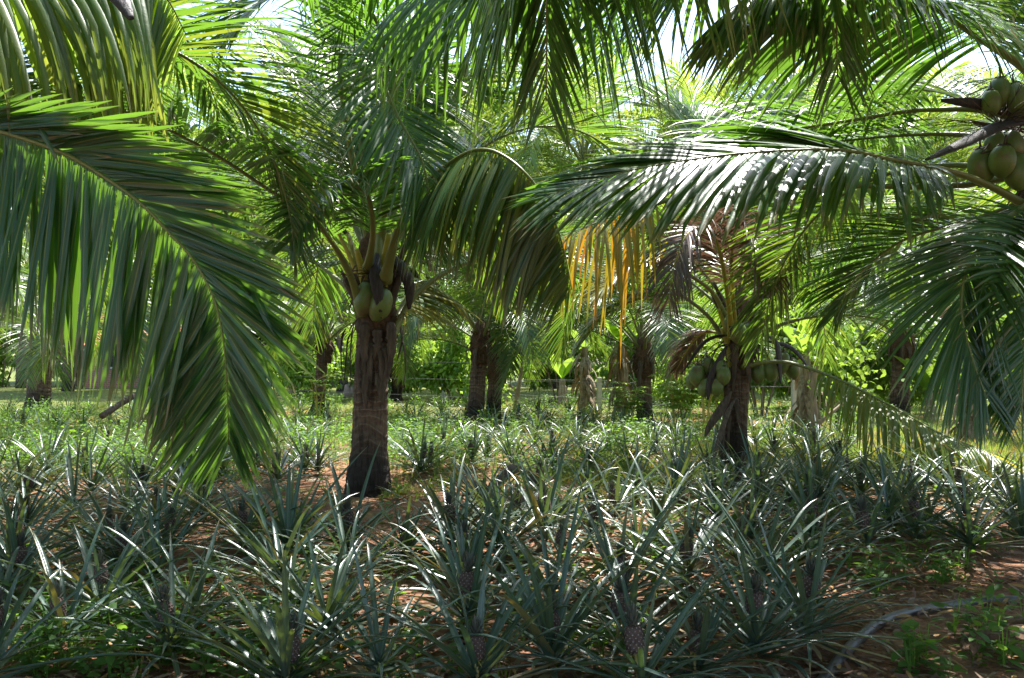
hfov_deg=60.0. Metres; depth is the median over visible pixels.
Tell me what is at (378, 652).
pineapple plant
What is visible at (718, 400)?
cassava plant
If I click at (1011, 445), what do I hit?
grass
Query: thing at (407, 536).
pineapple plant
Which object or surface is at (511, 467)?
fallen husk
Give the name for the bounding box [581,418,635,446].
pineapple plant
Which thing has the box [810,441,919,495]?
pineapple plant
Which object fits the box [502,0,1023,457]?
coconut palm
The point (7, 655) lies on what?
pineapple plant
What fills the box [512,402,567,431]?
pineapple plant
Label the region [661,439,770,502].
pineapple plant
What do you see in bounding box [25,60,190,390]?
coconut palm
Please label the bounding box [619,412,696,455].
pineapple plant
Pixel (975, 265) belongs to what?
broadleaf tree
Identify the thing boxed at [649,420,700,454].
pineapple plant
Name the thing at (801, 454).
pineapple plant
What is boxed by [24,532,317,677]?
pineapple plant
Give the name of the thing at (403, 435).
pineapple plant
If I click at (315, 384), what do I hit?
cassava plant
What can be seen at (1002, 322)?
bush
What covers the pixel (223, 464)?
pineapple plant
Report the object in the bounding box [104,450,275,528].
pineapple plant
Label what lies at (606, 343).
bush
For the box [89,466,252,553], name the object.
pineapple plant
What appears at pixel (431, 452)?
pineapple plant
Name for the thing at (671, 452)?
pineapple plant
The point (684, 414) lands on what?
pineapple plant
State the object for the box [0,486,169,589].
pineapple plant
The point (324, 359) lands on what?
coconut palm
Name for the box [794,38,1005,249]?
coconut palm
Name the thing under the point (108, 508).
pineapple plant
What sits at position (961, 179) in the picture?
coconut palm
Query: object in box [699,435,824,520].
pineapple plant
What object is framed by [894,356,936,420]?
banana plant
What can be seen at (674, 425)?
pineapple plant
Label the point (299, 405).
pineapple plant
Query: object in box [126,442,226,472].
pineapple plant
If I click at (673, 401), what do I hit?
cassava plant
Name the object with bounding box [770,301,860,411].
bush
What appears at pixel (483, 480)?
pineapple plant
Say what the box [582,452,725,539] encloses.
pineapple plant
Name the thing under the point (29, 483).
pineapple plant
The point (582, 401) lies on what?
fence wire
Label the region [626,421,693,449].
pineapple plant
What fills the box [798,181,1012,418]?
coconut palm
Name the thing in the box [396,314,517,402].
bush
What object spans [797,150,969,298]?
broadleaf tree
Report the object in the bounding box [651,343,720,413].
bush
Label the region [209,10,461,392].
coconut palm
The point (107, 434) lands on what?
pineapple plant
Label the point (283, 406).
pineapple plant
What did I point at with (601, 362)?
fence wire
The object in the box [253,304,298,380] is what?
bush
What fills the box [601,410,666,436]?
pineapple plant
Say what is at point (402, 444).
pineapple plant
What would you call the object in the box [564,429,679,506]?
pineapple plant
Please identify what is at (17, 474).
pineapple plant
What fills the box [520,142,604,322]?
broadleaf tree
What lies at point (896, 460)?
pineapple plant
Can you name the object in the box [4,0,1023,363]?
sky
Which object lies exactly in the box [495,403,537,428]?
pineapple plant
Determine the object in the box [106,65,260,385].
coconut palm
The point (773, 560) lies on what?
pineapple plant
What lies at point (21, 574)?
pineapple plant
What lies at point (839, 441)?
pineapple plant
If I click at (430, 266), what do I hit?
coconut palm
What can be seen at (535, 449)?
pineapple plant
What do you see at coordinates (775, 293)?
broadleaf tree
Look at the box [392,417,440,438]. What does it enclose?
pineapple plant
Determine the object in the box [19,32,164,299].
coconut palm
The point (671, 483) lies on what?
pineapple plant
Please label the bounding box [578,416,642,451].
pineapple plant
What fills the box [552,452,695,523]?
pineapple plant
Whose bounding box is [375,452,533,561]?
pineapple plant
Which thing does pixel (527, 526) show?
pineapple plant
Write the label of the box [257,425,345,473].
pineapple plant
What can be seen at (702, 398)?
cassava plant
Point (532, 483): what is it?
pineapple plant
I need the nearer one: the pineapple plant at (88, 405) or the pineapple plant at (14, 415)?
the pineapple plant at (14, 415)
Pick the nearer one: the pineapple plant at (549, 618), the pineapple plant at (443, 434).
the pineapple plant at (549, 618)
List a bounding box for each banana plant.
[546,354,580,404]
[569,330,599,413]
[605,311,638,418]
[765,312,827,435]
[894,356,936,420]
[934,324,1001,440]
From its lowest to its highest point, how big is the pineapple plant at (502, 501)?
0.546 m
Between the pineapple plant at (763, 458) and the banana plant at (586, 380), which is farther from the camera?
the banana plant at (586, 380)
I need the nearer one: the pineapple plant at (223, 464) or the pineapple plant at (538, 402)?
the pineapple plant at (223, 464)
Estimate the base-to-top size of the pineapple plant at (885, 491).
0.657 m
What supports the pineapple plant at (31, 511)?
on the ground at (1012, 565)
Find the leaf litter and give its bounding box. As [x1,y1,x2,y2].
[0,389,1023,677]
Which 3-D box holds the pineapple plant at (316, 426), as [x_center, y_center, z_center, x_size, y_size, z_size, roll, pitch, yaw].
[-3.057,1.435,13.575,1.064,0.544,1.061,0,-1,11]
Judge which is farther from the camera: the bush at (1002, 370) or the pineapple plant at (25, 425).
the bush at (1002, 370)
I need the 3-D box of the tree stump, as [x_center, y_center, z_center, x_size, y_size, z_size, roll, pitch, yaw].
[-5.245,1.745,28.957,0.574,0.512,0.590,-1,-1,21]
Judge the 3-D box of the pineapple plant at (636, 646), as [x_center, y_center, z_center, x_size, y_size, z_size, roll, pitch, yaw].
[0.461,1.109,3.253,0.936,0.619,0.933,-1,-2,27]
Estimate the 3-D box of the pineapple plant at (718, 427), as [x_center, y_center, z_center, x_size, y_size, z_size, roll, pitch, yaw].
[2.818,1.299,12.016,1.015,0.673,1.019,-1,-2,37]
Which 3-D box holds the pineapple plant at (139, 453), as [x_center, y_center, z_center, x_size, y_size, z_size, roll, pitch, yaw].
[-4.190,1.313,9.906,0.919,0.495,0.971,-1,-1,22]
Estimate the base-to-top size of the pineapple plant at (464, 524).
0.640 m
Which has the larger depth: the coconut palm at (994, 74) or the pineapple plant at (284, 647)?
the coconut palm at (994, 74)
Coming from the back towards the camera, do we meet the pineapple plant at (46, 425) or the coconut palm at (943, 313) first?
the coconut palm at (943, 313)
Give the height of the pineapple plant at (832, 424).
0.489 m
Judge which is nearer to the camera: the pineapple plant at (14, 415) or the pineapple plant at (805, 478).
the pineapple plant at (805, 478)
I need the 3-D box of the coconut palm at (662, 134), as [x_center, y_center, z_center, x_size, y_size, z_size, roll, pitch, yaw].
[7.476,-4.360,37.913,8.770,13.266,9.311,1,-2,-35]
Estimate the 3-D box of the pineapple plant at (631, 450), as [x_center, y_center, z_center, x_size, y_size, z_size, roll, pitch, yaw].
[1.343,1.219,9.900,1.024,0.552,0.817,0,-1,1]
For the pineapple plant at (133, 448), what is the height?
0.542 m
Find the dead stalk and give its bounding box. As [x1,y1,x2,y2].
[99,329,297,418]
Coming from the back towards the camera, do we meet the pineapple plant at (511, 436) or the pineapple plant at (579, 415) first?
the pineapple plant at (579, 415)
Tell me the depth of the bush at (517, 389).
21.18 m
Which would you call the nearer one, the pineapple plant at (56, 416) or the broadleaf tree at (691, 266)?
the pineapple plant at (56, 416)
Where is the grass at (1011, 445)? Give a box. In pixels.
[1,397,1023,677]
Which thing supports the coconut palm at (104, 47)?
on the ground at (1012, 565)
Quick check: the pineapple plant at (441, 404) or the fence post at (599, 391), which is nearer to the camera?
the pineapple plant at (441, 404)
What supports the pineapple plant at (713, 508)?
on the ground at (1012, 565)
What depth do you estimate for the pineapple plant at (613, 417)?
14.59 m
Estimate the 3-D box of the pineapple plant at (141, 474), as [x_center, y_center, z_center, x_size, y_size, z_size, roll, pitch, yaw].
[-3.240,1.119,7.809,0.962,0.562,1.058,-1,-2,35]
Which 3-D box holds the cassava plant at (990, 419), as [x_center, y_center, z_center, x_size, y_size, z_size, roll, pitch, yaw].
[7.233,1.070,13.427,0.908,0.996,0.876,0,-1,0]
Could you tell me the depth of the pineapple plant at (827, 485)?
7.28 m
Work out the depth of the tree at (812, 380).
13.78 m
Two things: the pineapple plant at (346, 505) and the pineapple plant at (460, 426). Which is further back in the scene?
the pineapple plant at (460, 426)
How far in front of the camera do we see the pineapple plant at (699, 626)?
3.46 m
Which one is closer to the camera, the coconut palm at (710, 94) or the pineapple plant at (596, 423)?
the pineapple plant at (596, 423)
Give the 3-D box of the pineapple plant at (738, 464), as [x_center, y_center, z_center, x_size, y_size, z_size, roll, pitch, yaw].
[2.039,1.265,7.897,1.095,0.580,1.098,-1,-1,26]
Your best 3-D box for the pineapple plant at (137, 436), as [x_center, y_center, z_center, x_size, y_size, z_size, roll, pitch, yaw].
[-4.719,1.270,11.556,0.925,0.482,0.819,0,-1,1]
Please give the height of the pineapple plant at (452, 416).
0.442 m
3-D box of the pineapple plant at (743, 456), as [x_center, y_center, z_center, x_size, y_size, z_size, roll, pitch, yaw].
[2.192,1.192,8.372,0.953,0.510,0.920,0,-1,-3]
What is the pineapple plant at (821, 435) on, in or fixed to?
on the ground at (1012, 565)
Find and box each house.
[84,314,253,387]
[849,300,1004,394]
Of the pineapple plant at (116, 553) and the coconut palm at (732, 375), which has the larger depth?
the coconut palm at (732, 375)
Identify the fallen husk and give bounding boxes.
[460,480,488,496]
[488,463,548,490]
[506,492,583,507]
[960,629,1023,656]
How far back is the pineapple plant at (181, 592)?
4.09 m
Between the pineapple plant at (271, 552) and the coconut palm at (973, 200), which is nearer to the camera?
the pineapple plant at (271, 552)
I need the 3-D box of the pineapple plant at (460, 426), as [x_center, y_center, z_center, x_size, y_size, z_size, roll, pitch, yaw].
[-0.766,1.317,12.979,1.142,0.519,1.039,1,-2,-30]
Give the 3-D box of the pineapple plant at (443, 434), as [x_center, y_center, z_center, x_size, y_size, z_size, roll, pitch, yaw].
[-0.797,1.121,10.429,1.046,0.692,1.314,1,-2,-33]
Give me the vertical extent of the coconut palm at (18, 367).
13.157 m
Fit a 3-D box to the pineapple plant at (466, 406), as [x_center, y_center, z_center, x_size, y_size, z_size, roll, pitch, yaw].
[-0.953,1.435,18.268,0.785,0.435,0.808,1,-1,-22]
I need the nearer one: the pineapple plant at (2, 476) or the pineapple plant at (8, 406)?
the pineapple plant at (2, 476)
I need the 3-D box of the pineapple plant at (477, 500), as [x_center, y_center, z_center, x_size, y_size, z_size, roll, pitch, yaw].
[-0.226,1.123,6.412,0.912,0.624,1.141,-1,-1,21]
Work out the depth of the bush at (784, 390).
22.15 m
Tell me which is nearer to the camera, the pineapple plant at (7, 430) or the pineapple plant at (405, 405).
the pineapple plant at (7, 430)
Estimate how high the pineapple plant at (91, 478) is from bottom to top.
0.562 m
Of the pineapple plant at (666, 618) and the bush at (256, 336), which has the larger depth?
the bush at (256, 336)
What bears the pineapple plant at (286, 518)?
on the ground at (1012, 565)
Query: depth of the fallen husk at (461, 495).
7.74 m
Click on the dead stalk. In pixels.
(109, 411)
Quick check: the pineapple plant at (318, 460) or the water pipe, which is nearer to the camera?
the water pipe
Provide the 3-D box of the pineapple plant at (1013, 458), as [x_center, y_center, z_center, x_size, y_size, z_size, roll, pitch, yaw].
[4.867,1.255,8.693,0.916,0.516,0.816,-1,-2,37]
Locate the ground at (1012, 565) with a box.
[0,365,1023,677]
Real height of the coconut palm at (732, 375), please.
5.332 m
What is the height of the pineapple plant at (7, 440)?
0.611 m
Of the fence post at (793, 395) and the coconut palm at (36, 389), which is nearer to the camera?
the fence post at (793, 395)
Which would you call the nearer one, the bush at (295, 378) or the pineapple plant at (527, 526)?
the pineapple plant at (527, 526)
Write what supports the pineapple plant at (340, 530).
on the ground at (1012, 565)
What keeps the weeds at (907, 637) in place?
on the ground at (1012, 565)
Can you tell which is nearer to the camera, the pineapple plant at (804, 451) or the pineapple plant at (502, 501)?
the pineapple plant at (502, 501)
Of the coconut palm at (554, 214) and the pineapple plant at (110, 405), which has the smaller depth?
the pineapple plant at (110, 405)
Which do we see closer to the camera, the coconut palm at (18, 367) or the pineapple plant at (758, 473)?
the pineapple plant at (758, 473)
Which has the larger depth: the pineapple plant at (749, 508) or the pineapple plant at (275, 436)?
the pineapple plant at (275, 436)
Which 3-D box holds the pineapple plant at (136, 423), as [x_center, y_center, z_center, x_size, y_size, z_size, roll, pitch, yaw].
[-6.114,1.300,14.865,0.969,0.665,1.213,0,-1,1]
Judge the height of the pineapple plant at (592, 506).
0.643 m
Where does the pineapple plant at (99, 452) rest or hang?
on the ground at (1012, 565)
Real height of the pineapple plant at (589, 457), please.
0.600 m
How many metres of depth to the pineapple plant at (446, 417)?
14.09 m
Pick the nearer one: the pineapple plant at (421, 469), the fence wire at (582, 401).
the pineapple plant at (421, 469)
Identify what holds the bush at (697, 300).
on the ground at (1012, 565)
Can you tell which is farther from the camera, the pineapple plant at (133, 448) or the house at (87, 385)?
the house at (87, 385)
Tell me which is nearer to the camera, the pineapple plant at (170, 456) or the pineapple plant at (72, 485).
the pineapple plant at (72, 485)
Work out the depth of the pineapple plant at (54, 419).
14.70 m
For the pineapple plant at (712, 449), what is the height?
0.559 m
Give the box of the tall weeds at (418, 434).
[0,389,1020,483]
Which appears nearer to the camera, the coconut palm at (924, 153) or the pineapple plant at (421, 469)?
the pineapple plant at (421, 469)
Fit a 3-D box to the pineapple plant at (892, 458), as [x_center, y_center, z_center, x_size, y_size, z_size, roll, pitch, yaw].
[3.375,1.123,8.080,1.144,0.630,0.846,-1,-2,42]
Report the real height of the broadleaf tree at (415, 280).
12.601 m
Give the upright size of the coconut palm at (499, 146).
14.068 m
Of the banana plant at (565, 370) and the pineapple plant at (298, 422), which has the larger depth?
the banana plant at (565, 370)
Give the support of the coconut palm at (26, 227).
on the ground at (1012, 565)
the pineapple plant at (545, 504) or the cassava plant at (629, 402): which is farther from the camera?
the cassava plant at (629, 402)
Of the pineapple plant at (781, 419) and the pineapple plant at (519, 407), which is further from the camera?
the pineapple plant at (519, 407)
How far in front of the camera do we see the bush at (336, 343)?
41.36 m
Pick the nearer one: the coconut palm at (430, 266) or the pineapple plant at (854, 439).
the pineapple plant at (854, 439)
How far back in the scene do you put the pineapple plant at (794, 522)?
4.62 m
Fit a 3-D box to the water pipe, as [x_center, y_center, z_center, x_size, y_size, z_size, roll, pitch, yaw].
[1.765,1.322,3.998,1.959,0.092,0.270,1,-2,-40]
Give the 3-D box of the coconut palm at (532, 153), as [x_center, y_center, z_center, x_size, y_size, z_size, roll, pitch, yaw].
[3.119,-4.921,34.254,9.795,14.250,9.204,1,-1,-23]
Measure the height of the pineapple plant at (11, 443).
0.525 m
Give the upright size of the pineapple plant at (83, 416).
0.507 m
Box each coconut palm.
[0,0,359,501]
[0,229,149,412]
[1,0,673,497]
[8,236,76,399]
[11,84,127,360]
[15,169,312,387]
[15,177,114,388]
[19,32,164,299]
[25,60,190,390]
[99,56,354,383]
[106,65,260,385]
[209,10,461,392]
[212,213,433,417]
[237,45,335,385]
[268,0,963,172]
[334,214,612,425]
[342,324,407,401]
[345,104,539,386]
[390,33,595,335]
[392,232,617,418]
[475,18,705,391]
[493,57,642,388]
[493,208,789,425]
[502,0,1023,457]
[537,31,1023,490]
[570,74,768,291]
[588,53,829,321]
[714,20,966,303]
[729,70,892,310]
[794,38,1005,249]
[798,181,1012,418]
[872,78,1004,297]
[884,67,1022,312]
[893,62,1023,231]
[928,119,1020,353]
[989,40,1023,83]
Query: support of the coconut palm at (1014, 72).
on the ground at (1012, 565)
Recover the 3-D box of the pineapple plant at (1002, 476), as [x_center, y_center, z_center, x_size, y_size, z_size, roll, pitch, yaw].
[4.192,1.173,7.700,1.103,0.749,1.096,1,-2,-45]
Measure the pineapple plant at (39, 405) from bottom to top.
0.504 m
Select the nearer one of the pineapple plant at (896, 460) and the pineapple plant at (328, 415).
the pineapple plant at (896, 460)
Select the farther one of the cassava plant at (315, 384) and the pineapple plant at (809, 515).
the cassava plant at (315, 384)
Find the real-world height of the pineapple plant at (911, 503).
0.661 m
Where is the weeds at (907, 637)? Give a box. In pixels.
[0,441,1023,677]
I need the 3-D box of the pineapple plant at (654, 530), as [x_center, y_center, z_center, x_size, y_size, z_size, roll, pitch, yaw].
[0.510,1.087,4.450,1.204,0.848,1.224,-1,-1,24]
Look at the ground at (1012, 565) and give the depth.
5.35 m
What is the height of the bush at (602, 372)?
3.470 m
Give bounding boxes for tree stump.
[342,385,353,397]
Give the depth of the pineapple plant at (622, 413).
14.80 m
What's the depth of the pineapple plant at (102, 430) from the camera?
12.77 m
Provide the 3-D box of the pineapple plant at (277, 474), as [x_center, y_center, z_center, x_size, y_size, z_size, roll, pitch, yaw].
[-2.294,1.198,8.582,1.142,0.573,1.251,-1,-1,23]
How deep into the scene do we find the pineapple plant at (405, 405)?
19.66 m
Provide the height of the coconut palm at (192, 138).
13.347 m
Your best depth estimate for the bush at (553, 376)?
25.49 m
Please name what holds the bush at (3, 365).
on the ground at (1012, 565)
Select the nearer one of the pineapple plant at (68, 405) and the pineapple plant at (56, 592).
the pineapple plant at (56, 592)
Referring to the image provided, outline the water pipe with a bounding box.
[816,595,1017,677]
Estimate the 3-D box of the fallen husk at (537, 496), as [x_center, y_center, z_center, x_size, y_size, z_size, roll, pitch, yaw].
[0.247,1.343,7.502,0.822,0.116,0.245,0,-1,13]
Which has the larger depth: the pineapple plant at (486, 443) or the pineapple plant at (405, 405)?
the pineapple plant at (405, 405)
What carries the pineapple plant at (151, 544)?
on the ground at (1012, 565)
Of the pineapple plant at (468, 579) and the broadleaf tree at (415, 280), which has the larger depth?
the broadleaf tree at (415, 280)
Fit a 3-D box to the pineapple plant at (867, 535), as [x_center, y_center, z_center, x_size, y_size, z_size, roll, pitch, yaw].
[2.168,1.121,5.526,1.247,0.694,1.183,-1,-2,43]
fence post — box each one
[597,377,601,413]
[791,379,797,425]
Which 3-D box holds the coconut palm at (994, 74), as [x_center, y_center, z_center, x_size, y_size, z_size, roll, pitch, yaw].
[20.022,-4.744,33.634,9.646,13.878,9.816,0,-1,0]
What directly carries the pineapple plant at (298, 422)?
on the ground at (1012, 565)
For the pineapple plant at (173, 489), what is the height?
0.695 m
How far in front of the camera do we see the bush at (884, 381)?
20.49 m
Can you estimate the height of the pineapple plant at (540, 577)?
0.635 m
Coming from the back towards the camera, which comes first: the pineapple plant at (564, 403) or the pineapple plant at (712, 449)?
the pineapple plant at (564, 403)
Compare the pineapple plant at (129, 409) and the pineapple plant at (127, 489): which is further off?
the pineapple plant at (129, 409)
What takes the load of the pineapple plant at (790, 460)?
on the ground at (1012, 565)
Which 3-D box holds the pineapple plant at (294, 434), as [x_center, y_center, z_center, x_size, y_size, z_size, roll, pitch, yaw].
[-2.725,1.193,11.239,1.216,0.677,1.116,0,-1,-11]
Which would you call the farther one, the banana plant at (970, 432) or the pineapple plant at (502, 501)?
the banana plant at (970, 432)
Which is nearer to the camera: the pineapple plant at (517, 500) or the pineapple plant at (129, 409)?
the pineapple plant at (517, 500)
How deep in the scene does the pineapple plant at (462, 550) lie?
4.65 m
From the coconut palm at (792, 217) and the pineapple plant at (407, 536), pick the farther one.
the coconut palm at (792, 217)
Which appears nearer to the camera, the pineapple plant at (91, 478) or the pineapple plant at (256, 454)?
the pineapple plant at (91, 478)
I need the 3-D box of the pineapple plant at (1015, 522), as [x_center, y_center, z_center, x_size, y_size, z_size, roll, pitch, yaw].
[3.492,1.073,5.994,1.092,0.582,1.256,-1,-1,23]
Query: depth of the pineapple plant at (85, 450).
9.21 m
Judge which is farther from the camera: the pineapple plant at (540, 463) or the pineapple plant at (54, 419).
the pineapple plant at (54, 419)
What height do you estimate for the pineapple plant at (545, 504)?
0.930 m
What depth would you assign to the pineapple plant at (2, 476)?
7.25 m
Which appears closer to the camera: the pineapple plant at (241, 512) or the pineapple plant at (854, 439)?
the pineapple plant at (241, 512)
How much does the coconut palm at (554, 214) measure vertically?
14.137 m
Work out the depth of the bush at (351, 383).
26.43 m
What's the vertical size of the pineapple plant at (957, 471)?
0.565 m
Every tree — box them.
[107,173,292,289]
[251,167,413,325]
[357,223,469,313]
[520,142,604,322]
[579,197,753,307]
[697,222,853,310]
[760,288,904,431]
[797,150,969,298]
[934,185,1005,299]
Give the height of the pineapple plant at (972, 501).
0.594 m
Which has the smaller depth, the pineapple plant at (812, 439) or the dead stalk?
the pineapple plant at (812, 439)
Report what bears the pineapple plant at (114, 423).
on the ground at (1012, 565)
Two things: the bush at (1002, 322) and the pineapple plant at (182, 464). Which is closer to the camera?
the pineapple plant at (182, 464)
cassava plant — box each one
[296,367,343,419]
[605,381,650,421]
[648,372,699,422]
[676,337,725,433]
[713,391,723,424]
[957,388,995,437]
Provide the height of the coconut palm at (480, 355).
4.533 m
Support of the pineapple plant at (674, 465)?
on the ground at (1012, 565)
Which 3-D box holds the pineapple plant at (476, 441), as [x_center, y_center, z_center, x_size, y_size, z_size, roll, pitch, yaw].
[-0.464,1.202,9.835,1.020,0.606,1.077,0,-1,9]
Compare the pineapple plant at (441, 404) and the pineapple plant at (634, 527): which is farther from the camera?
the pineapple plant at (441, 404)
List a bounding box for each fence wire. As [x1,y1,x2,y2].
[7,361,694,365]
[104,382,782,409]
[275,372,790,386]
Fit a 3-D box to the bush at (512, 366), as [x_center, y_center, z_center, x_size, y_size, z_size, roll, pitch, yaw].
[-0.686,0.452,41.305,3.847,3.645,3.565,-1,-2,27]
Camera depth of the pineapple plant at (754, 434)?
12.18 m
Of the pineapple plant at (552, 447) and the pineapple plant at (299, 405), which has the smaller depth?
the pineapple plant at (552, 447)
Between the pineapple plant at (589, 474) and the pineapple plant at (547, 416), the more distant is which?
the pineapple plant at (547, 416)
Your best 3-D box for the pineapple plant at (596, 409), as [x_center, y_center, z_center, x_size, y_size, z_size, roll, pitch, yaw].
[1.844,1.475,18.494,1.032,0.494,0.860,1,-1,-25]
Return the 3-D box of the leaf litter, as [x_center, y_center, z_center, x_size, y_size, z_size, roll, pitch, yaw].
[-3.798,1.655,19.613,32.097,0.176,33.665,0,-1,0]
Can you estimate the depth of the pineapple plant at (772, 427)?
13.80 m
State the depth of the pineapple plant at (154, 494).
6.14 m
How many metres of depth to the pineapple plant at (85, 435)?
11.77 m
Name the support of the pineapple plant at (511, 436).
on the ground at (1012, 565)
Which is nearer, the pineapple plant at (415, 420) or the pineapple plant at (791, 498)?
the pineapple plant at (791, 498)
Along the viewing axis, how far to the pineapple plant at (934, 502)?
6.37 m
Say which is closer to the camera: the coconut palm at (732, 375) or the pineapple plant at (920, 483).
the pineapple plant at (920, 483)
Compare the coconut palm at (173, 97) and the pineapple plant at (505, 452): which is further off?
the coconut palm at (173, 97)
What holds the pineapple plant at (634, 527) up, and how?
on the ground at (1012, 565)
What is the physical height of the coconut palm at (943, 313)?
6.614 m
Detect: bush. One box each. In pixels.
[0,302,27,386]
[11,301,105,385]
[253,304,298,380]
[267,317,349,402]
[302,309,353,385]
[333,329,417,393]
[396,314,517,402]
[460,339,545,411]
[467,329,519,381]
[515,328,595,401]
[568,300,669,397]
[581,311,642,386]
[634,293,717,400]
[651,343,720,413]
[685,301,815,416]
[759,349,850,406]
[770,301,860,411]
[844,298,936,400]
[855,334,941,409]
[959,337,1023,410]
[997,308,1021,369]
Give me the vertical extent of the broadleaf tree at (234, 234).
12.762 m
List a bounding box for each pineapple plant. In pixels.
[0,396,30,417]
[0,406,33,426]
[0,410,30,446]
[0,422,150,516]
[0,426,45,465]
[0,428,51,460]
[0,431,62,511]
[0,441,93,494]
[0,465,58,520]
[0,468,98,530]
[0,473,223,592]
[0,479,110,593]
[0,484,97,554]
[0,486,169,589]
[0,513,176,661]
[0,521,120,607]
[0,521,237,663]
[0,549,185,677]
[1,416,108,479]
[1,449,79,505]
[2,404,89,446]
[2,416,58,442]
[3,403,52,430]
[10,422,97,465]
[16,394,58,414]
[24,408,79,432]
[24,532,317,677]
[28,441,142,494]
[33,409,80,427]
[33,418,125,476]
[34,485,177,553]
[45,419,105,447]
[46,398,92,413]
[51,519,323,652]
[52,457,190,525]
[61,406,106,427]
[66,417,143,449]
[66,437,122,470]
[68,479,257,599]
[73,397,105,413]
[77,416,127,444]
[83,531,453,677]
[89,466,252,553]
[90,400,130,421]
[92,437,167,477]
[93,437,217,494]
[98,468,224,530]
[100,411,137,434]
[101,435,164,473]
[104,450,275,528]
[105,407,147,426]
[111,446,239,509]
[112,400,148,418]
[112,429,164,452]
[118,403,147,432]
[119,441,264,489]
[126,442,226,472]
[141,480,396,597]
[170,483,328,556]
[171,436,260,478]
[175,515,394,624]
[180,520,453,657]
[189,446,389,580]
[211,476,365,555]
[225,451,290,473]
[228,437,327,491]
[232,529,531,677]
[237,443,433,560]
[248,473,447,596]
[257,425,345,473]
[265,423,288,448]
[267,410,340,458]
[270,414,318,433]
[273,396,291,414]
[276,415,335,447]
[281,415,338,440]
[282,426,349,474]
[283,396,310,415]
[284,406,313,422]
[304,398,351,433]
[311,489,494,571]
[323,401,346,414]
[329,556,604,677]
[343,491,610,656]
[368,480,717,677]
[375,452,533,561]
[376,512,532,622]
[388,395,422,412]
[388,412,475,481]
[388,417,429,454]
[388,419,438,451]
[391,401,434,422]
[391,427,477,473]
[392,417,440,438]
[393,478,542,585]
[396,407,491,457]
[400,408,438,427]
[413,478,616,575]
[415,409,486,450]
[417,453,561,511]
[423,404,466,435]
[424,453,538,525]
[427,395,458,415]
[429,411,487,437]
[431,462,578,539]
[432,431,627,558]
[433,421,508,463]
[433,501,679,646]
[437,406,468,424]
[442,424,514,468]
[450,408,505,435]
[450,419,502,450]
[453,403,467,416]
[459,466,573,528]
[463,401,503,425]
[466,522,808,677]
[469,400,534,443]
[477,419,573,469]
[479,432,639,533]
[482,499,646,597]
[485,396,515,418]
[485,404,523,429]
[489,424,534,452]
[492,475,734,633]
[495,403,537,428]
[496,440,582,495]
[501,411,554,447]
[503,554,766,677]
[505,429,592,469]
[507,399,530,415]
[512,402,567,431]
[516,432,576,468]
[519,389,558,416]
[521,421,591,449]
[524,457,654,550]
[529,398,569,427]
[538,486,726,574]
[542,434,627,469]
[545,403,594,432]
[545,414,608,450]
[546,413,595,449]
[548,451,662,512]
[551,395,586,416]
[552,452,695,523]
[554,408,600,430]
[558,570,847,677]
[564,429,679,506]
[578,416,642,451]
[581,399,609,418]
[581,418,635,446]
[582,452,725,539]
[584,403,612,427]
[587,477,795,594]
[589,405,649,429]
[594,445,740,512]
[596,498,919,677]
[597,398,651,429]
[597,426,669,468]
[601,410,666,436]
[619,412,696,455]
[620,424,739,504]
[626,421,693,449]
[633,444,724,484]
[643,403,681,431]
[646,437,699,470]
[647,459,794,545]
[647,476,905,595]
[649,412,700,441]
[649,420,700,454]
[656,406,702,433]
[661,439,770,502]
[666,507,966,676]
[671,493,804,570]
[675,505,918,646]
[677,426,750,470]
[684,418,757,444]
[685,465,829,558]
[687,423,819,510]
[693,450,797,498]
[695,437,793,479]
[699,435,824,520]
[710,415,788,447]
[720,435,785,468]
[730,454,926,558]
[739,446,891,515]
[742,437,915,501]
[743,501,908,585]
[745,460,852,507]
[747,411,795,437]
[750,420,800,454]
[757,437,834,477]
[759,420,877,495]
[761,405,792,431]
[763,433,839,467]
[770,423,861,458]
[774,417,806,446]
[776,467,987,574]
[787,446,1003,535]
[791,413,843,443]
[794,408,856,434]
[799,440,912,485]
[802,430,873,462]
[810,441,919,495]
[821,455,1001,557]
[822,420,882,452]
[828,432,953,491]
[829,438,1010,525]
[846,445,977,506]
[851,438,942,483]
[880,421,1019,505]
[882,469,1023,570]
[885,466,1002,527]
[886,445,1014,504]
[891,442,968,484]
[905,456,1022,528]
[928,447,1023,491]
[932,458,1023,512]
[937,438,1023,498]
[941,454,1023,539]
[983,451,1023,465]
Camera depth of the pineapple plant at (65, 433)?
9.87 m
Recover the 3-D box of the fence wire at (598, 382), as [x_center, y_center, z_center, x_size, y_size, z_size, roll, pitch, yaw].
[-8.387,1.199,30.507,40.372,0.068,5.135,-1,-2,42]
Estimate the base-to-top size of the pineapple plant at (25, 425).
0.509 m
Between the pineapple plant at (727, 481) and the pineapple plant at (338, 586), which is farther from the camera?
the pineapple plant at (727, 481)
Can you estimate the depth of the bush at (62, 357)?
42.21 m
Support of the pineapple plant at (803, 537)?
on the ground at (1012, 565)
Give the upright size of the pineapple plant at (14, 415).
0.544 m
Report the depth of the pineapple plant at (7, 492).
6.45 m
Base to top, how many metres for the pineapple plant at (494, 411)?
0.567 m
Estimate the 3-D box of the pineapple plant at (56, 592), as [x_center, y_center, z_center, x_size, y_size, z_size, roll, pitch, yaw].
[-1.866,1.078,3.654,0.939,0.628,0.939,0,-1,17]
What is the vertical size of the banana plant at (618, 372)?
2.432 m
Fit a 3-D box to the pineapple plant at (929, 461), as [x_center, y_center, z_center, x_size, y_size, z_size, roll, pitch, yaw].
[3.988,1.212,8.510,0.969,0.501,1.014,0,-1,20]
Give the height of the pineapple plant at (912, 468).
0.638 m
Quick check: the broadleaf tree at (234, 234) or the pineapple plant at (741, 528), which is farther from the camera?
the broadleaf tree at (234, 234)

